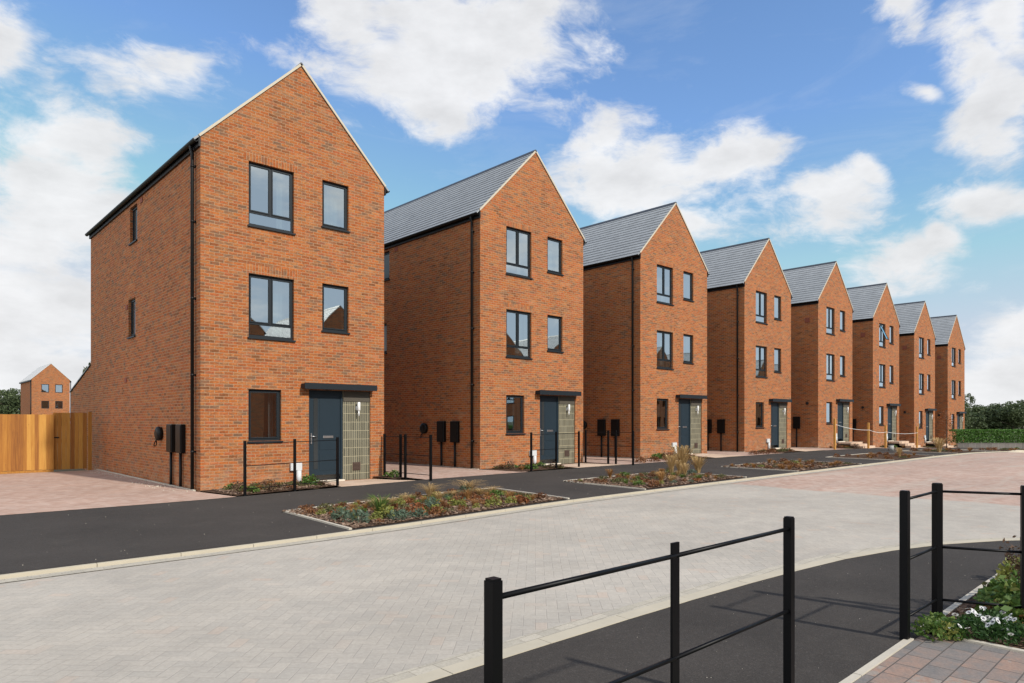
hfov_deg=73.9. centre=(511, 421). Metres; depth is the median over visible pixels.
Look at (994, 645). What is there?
path edging
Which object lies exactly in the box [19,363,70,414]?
detached house
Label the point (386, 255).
window
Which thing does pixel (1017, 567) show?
twiggy bush
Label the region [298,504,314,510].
russet plant
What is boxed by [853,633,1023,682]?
garden path
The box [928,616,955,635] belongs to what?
leafy plant
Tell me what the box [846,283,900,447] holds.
terraced house
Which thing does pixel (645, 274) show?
terraced house
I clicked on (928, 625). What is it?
leafy plant
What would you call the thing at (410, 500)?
coral bells plant
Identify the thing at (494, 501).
lime plant
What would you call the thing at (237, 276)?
terraced house
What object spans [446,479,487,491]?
feather grass
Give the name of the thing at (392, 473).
leafy plant
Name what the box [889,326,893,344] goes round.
window
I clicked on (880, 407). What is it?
window
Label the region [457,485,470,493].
spurge plant
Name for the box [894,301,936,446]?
terraced house
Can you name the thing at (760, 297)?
window
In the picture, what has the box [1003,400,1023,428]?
broadleaf tree
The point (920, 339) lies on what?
window
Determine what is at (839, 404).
door
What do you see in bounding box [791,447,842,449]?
driveway
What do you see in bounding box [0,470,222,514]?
driveway
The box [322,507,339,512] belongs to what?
ground cover plant
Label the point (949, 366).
terraced house
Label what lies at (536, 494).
russet plant
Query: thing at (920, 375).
window
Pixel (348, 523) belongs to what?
bark mulch
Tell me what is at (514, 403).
window
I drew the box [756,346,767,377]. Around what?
window
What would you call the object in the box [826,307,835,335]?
window
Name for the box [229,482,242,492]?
twiggy shrub
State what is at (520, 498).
coral bells plant
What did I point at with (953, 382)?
window
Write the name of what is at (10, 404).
broadleaf tree
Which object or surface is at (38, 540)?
footway
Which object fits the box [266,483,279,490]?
twiggy shrub
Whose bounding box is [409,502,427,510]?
coral bells plant
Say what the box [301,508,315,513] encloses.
russet plant
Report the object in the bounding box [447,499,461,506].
lime plant
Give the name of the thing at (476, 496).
coral bells plant
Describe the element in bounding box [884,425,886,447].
timber stake
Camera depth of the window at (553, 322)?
24.01 m
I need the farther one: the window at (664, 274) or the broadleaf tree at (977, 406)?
the broadleaf tree at (977, 406)
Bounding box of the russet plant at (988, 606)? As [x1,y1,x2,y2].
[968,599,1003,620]
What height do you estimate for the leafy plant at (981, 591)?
0.215 m
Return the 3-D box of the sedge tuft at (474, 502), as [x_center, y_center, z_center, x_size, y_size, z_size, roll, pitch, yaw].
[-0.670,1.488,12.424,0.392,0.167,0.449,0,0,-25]
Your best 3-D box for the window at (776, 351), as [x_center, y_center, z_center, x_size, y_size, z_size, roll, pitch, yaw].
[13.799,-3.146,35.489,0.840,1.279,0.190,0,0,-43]
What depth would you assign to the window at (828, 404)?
40.02 m
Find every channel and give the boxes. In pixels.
[0,452,996,582]
[363,537,1019,682]
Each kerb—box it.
[0,451,1006,578]
[394,538,1019,682]
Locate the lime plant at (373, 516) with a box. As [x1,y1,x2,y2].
[368,511,382,519]
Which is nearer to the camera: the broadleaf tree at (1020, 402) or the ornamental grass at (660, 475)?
the ornamental grass at (660, 475)
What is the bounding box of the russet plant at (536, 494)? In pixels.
[534,492,547,498]
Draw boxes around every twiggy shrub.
[229,481,241,488]
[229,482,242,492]
[248,482,266,489]
[260,479,276,485]
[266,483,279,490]
[316,479,330,485]
[504,460,514,469]
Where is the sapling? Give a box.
[933,403,963,447]
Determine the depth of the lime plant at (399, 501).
12.71 m
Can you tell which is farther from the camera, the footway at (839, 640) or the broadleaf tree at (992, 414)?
the broadleaf tree at (992, 414)
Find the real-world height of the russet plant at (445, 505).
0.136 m
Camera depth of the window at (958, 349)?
58.44 m
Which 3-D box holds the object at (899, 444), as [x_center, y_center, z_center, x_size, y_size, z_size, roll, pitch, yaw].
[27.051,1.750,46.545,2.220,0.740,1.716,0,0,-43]
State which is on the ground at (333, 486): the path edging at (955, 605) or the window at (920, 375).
the path edging at (955, 605)
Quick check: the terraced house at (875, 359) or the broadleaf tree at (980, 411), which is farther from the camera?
the broadleaf tree at (980, 411)
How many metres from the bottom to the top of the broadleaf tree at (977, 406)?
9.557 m
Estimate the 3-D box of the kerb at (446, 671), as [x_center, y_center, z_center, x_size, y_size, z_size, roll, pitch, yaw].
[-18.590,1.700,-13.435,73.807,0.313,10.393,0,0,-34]
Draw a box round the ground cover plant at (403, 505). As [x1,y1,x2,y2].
[398,503,410,507]
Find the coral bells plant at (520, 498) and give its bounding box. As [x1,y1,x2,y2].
[510,494,528,503]
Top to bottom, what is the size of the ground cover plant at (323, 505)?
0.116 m
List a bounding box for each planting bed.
[840,453,931,459]
[909,450,983,452]
[957,449,1020,450]
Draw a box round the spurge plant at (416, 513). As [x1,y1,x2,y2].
[406,507,427,517]
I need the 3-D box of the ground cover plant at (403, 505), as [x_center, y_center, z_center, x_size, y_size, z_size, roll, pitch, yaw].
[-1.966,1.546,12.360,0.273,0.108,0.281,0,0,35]
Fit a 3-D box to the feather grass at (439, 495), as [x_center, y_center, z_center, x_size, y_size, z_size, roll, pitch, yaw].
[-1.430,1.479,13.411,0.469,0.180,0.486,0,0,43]
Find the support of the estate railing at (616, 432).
on the ground at (333, 486)
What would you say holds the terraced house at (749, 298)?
on the ground at (333, 486)
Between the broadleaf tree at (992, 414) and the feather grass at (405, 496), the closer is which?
the feather grass at (405, 496)
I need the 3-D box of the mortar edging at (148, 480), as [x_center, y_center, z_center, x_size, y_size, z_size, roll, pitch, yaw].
[-10.589,1.722,19.257,0.060,0.247,9.400,0,0,-43]
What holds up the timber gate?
attached to the gate post
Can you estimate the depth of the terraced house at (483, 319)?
23.28 m
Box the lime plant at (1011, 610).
[989,601,1023,622]
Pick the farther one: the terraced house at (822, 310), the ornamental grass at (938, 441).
the terraced house at (822, 310)
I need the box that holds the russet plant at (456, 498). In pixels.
[445,495,468,502]
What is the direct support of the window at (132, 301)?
in the terraced house at (237, 276)
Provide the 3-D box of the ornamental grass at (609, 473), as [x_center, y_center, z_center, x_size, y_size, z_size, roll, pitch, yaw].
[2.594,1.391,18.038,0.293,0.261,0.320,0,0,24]
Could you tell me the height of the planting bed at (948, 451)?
0.082 m
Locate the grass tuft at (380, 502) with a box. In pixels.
[364,494,396,515]
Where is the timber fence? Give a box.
[0,414,53,473]
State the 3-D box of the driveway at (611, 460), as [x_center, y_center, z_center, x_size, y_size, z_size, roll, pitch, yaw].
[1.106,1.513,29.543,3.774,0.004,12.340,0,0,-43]
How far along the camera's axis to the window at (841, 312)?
41.32 m
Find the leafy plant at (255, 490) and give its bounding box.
[247,486,259,492]
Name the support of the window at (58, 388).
in the detached house at (45, 389)
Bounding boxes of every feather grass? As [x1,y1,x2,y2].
[382,496,400,504]
[397,493,415,499]
[416,482,445,496]
[427,491,447,498]
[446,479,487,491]
[469,487,489,494]
[486,485,502,490]
[664,475,676,481]
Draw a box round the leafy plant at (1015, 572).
[1010,570,1019,580]
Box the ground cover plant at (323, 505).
[317,503,334,508]
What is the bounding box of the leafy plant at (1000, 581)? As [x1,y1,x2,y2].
[976,576,1019,594]
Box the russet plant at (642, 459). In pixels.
[634,456,647,462]
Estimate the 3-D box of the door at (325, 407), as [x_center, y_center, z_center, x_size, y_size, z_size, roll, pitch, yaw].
[-4.909,0.417,17.986,1.004,2.445,0.190,0,0,-43]
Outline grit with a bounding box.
[90,469,186,491]
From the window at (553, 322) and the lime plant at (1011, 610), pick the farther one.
the window at (553, 322)
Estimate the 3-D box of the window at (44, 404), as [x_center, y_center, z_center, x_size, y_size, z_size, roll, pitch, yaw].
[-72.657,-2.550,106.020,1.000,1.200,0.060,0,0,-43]
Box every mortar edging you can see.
[97,469,195,490]
[386,461,475,468]
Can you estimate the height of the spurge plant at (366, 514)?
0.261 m
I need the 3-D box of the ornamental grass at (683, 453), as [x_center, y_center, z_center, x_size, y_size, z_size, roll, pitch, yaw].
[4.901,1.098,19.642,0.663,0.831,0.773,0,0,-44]
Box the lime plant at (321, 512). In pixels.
[315,508,325,514]
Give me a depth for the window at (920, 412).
51.51 m
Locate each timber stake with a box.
[833,419,835,449]
[867,423,869,448]
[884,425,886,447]
[916,426,917,447]
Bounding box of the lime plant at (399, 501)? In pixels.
[394,498,406,505]
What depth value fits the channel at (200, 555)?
9.86 m
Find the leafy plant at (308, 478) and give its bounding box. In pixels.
[299,474,318,482]
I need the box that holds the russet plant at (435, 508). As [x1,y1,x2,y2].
[428,506,450,515]
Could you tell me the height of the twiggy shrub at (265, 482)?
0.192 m
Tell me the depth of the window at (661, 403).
28.48 m
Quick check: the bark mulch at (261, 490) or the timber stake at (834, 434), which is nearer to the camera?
the bark mulch at (261, 490)
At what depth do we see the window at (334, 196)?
18.21 m
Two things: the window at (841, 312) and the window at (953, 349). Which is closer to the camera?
the window at (841, 312)
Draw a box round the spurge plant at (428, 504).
[420,496,439,507]
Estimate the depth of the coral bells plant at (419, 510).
11.57 m
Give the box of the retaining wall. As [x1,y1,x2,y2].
[956,443,1023,448]
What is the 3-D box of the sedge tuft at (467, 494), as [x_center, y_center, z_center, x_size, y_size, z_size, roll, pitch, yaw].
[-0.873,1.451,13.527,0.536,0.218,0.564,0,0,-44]
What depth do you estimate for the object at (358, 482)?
17.55 m
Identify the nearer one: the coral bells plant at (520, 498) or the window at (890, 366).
the coral bells plant at (520, 498)
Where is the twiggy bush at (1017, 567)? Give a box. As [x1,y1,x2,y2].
[999,535,1019,583]
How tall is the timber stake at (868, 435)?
1.800 m
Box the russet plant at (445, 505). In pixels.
[439,502,451,507]
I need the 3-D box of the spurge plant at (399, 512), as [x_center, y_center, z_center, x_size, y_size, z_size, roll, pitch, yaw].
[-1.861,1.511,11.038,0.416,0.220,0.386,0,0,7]
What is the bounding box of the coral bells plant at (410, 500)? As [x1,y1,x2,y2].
[402,497,415,503]
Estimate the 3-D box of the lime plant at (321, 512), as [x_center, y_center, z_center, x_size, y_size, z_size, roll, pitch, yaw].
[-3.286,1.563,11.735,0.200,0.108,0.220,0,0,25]
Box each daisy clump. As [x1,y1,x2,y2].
[947,610,1009,641]
[958,606,1021,636]
[978,617,1023,645]
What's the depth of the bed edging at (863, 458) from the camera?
27.89 m
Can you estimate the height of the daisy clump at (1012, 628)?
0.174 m
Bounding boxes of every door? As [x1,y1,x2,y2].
[309,390,344,481]
[540,395,560,464]
[679,399,692,453]
[771,402,779,449]
[837,402,844,442]
[888,406,893,441]
[926,411,930,442]
[957,414,959,441]
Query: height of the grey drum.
0.290 m
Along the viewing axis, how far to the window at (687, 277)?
29.83 m
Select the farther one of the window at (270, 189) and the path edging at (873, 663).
the window at (270, 189)
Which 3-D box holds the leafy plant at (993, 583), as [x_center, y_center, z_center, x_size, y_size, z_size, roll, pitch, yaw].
[4.355,1.476,5.973,0.522,0.254,0.483,0,0,10]
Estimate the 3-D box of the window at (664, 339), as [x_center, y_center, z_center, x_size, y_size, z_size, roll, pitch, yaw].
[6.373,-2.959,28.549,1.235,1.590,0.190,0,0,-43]
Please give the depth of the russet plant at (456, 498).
12.95 m
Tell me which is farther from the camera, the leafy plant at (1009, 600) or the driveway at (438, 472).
the driveway at (438, 472)
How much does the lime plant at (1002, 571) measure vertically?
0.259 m
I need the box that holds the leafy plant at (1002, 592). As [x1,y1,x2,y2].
[989,591,1019,600]
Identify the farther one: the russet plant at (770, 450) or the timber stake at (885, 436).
the timber stake at (885, 436)
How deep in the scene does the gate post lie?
22.54 m
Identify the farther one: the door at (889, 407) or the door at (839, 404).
the door at (889, 407)
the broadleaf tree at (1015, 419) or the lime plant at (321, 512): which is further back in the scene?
the broadleaf tree at (1015, 419)
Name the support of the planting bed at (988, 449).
on the footway at (38, 540)
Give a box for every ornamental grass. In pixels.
[605,469,614,477]
[655,471,665,481]
[663,454,678,474]
[670,445,694,473]
[675,459,684,471]
[680,463,690,474]
[689,456,708,472]
[894,447,903,456]
[930,437,946,451]
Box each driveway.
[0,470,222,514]
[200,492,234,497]
[386,462,525,479]
[583,456,672,463]
[707,451,777,455]
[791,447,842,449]
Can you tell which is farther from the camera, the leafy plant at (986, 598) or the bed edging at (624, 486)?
the bed edging at (624, 486)
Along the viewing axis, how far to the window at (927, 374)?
52.66 m
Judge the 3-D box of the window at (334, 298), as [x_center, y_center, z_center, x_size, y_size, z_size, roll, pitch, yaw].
[-4.730,-2.978,18.174,0.831,1.280,0.190,0,0,-43]
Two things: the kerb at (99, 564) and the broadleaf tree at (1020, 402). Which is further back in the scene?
the broadleaf tree at (1020, 402)
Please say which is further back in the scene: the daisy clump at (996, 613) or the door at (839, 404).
the door at (839, 404)
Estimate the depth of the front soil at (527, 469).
21.34 m
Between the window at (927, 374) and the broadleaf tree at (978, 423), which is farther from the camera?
the broadleaf tree at (978, 423)
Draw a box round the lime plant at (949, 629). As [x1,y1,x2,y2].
[934,621,962,640]
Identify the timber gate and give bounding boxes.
[53,413,86,469]
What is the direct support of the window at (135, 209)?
in the terraced house at (237, 276)
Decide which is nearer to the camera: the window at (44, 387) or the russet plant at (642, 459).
the russet plant at (642, 459)
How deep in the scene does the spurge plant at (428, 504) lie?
12.32 m
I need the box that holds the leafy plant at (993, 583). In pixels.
[981,575,1019,596]
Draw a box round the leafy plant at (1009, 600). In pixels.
[970,595,1023,623]
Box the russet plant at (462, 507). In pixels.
[457,504,468,510]
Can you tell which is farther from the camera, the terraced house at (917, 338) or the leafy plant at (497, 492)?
the terraced house at (917, 338)
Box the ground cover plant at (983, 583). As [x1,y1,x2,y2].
[981,581,988,586]
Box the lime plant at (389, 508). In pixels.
[374,504,398,517]
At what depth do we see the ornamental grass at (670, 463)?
19.03 m
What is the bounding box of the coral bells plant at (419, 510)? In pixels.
[411,507,426,514]
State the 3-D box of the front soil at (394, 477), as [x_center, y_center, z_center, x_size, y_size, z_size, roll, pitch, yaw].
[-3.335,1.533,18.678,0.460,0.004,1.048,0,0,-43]
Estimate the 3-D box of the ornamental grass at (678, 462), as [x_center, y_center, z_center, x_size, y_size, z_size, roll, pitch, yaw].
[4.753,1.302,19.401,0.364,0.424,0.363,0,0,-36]
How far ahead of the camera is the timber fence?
21.40 m
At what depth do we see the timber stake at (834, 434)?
36.31 m
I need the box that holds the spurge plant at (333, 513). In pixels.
[330,506,353,520]
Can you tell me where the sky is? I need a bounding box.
[0,0,1023,407]
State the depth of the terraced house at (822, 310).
39.84 m
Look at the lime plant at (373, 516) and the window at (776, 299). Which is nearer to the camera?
the lime plant at (373, 516)
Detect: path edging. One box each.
[839,638,913,682]
[920,564,1014,634]
[943,635,1023,652]
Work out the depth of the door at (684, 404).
29.65 m
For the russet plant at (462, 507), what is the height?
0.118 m
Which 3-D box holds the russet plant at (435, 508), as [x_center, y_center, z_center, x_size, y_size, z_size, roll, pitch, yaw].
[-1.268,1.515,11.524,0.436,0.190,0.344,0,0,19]
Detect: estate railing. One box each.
[243,437,338,495]
[383,434,431,480]
[484,516,794,682]
[530,431,579,471]
[585,430,633,464]
[899,483,1023,639]
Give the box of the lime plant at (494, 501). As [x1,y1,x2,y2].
[485,495,501,505]
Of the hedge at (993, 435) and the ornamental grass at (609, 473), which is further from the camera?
the hedge at (993, 435)
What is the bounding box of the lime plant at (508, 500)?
[504,496,518,504]
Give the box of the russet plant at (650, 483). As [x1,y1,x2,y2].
[648,479,660,486]
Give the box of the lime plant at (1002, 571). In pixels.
[995,555,1019,580]
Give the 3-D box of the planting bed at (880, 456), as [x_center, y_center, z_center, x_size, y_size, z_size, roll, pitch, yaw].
[15.706,1.498,28.962,5.200,0.004,2.625,0,0,-43]
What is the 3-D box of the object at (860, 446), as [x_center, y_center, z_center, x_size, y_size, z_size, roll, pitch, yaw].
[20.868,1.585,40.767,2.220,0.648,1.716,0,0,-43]
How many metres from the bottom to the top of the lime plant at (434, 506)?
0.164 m
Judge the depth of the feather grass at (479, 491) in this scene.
14.22 m
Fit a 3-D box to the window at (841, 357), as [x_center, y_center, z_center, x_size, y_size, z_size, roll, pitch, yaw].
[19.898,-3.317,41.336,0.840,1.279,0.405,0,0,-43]
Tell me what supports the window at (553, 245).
in the terraced house at (483, 319)
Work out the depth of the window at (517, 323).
22.80 m
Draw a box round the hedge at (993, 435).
[948,429,1023,442]
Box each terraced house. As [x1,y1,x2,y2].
[69,62,389,494]
[384,150,586,468]
[580,202,709,457]
[700,238,792,451]
[783,261,853,447]
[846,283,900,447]
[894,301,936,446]
[930,315,965,444]
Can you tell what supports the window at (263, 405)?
in the terraced house at (237, 276)
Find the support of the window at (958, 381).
in the terraced house at (949, 366)
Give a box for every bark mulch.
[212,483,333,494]
[282,490,563,528]
[564,471,742,487]
[723,460,857,470]
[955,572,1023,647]
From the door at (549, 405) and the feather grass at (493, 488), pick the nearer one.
the feather grass at (493, 488)
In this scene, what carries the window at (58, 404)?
in the detached house at (45, 389)
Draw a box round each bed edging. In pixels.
[284,488,569,529]
[563,471,746,489]
[721,460,861,471]
[825,453,933,459]
[903,450,985,452]
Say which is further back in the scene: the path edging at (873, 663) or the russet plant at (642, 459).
the russet plant at (642, 459)
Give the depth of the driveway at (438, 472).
20.67 m
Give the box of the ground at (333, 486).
[11,427,1021,514]
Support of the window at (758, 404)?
in the terraced house at (749, 298)
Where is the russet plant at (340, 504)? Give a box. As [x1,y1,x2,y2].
[333,502,348,509]
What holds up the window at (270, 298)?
in the terraced house at (237, 276)
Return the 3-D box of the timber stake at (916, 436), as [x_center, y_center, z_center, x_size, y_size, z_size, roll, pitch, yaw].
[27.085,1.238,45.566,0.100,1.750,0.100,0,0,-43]
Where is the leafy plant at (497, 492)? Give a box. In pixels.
[489,489,503,495]
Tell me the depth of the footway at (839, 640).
5.31 m
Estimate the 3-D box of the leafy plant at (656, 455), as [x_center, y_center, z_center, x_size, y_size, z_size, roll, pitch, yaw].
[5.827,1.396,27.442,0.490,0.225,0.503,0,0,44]
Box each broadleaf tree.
[0,388,20,413]
[965,393,975,428]
[965,412,987,428]
[967,403,984,409]
[970,407,997,428]
[984,403,1019,428]
[988,401,1023,428]
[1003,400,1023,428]
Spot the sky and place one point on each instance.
(883, 140)
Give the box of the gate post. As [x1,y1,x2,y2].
[88,412,91,469]
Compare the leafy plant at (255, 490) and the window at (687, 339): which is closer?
the leafy plant at (255, 490)
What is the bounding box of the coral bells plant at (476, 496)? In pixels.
[470,494,482,498]
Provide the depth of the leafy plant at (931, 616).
5.38 m
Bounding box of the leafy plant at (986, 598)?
[976,589,1015,608]
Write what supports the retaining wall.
on the ground at (333, 486)
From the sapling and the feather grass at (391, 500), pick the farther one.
the sapling
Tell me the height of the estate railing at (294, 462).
1.549 m
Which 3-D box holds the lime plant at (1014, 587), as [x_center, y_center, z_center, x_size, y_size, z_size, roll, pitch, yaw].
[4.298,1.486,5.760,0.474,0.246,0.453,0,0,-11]
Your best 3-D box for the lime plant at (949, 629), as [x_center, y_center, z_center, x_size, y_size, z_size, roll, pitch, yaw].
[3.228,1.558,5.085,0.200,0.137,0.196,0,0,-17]
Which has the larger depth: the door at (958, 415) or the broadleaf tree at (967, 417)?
the broadleaf tree at (967, 417)
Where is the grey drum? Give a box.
[888,445,893,450]
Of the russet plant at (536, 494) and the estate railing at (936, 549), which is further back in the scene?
the russet plant at (536, 494)
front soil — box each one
[374,475,403,478]
[487,466,567,471]
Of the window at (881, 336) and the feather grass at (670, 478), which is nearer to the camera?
the feather grass at (670, 478)
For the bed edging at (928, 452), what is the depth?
33.26 m
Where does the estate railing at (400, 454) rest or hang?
on the ground at (333, 486)
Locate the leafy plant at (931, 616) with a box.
[922,611,956,622]
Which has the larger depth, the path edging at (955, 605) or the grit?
the grit
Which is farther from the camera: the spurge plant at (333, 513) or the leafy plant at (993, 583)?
the spurge plant at (333, 513)
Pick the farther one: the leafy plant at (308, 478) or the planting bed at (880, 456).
the planting bed at (880, 456)
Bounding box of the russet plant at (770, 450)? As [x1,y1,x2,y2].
[765,448,777,452]
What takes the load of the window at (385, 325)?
in the terraced house at (483, 319)
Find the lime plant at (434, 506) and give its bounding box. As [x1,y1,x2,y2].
[427,504,444,511]
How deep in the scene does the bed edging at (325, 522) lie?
11.54 m
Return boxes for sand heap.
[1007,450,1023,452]
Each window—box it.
[41,384,48,392]
[41,401,48,408]
[55,384,62,392]
[55,401,62,408]
[126,299,135,338]
[128,206,136,245]
[247,162,295,234]
[247,274,295,341]
[247,389,282,442]
[321,181,349,232]
[321,284,349,334]
[384,252,389,280]
[384,324,386,353]
[505,395,525,434]
[506,227,532,279]
[506,310,532,359]
[547,237,563,275]
[547,315,563,352]
[656,265,673,305]
[656,331,673,369]
[656,399,669,429]
[683,272,694,301]
[683,334,693,363]
[756,291,767,324]
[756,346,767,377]
[756,402,761,426]
[774,296,781,320]
[774,348,781,372]
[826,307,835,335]
[826,354,832,380]
[826,402,830,423]
[840,311,845,331]
[840,356,845,376]
[879,323,885,347]
[879,364,884,387]
[879,406,883,425]
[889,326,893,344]
[889,366,892,383]
[919,337,923,358]
[919,374,924,394]
[919,411,921,427]
[927,339,930,355]
[927,374,929,390]
[952,348,954,366]
[952,380,954,398]
[958,349,960,363]
[958,381,960,395]
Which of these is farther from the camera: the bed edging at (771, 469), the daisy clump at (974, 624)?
the bed edging at (771, 469)
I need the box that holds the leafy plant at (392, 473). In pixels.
[382,469,398,476]
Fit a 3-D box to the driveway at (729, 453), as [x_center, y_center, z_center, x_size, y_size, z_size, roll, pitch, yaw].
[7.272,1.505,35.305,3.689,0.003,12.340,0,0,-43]
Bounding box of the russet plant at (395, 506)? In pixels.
[388,503,401,514]
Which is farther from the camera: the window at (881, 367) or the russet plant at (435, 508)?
the window at (881, 367)
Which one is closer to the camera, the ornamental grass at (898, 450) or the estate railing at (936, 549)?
the estate railing at (936, 549)
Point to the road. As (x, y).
(361, 608)
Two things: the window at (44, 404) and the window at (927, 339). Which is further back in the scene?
the window at (44, 404)
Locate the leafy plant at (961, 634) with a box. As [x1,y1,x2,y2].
[947,625,972,639]
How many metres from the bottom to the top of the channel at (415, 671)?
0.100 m
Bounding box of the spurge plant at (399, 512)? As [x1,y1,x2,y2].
[386,509,410,519]
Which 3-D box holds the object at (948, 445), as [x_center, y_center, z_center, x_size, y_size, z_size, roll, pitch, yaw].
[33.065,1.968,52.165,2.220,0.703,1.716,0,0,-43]
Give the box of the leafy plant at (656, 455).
[650,453,662,458]
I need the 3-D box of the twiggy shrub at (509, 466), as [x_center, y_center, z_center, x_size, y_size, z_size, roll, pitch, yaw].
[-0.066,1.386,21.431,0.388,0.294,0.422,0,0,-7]
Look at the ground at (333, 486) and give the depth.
19.54 m
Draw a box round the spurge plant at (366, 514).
[342,509,369,523]
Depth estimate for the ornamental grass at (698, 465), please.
19.61 m
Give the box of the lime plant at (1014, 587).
[988,582,1019,597]
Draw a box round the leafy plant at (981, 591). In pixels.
[973,582,1019,601]
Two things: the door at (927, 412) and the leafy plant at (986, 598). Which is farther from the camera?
the door at (927, 412)
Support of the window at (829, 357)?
in the terraced house at (822, 310)
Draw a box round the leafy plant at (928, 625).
[910,616,947,641]
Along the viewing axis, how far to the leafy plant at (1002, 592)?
5.71 m
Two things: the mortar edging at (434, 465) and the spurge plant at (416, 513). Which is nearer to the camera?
the spurge plant at (416, 513)
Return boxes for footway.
[0,448,1002,573]
[428,540,1019,682]
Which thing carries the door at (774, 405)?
in the terraced house at (749, 298)
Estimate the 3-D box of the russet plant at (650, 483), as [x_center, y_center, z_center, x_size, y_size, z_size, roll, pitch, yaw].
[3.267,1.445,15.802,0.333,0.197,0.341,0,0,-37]
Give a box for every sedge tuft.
[456,489,471,498]
[466,498,482,504]
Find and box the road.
[0,452,1023,682]
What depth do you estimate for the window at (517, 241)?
22.80 m
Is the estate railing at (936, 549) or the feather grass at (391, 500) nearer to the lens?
the estate railing at (936, 549)
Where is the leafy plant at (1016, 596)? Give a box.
[984,592,1019,605]
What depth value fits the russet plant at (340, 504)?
12.35 m
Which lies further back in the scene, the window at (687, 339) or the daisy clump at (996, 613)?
the window at (687, 339)

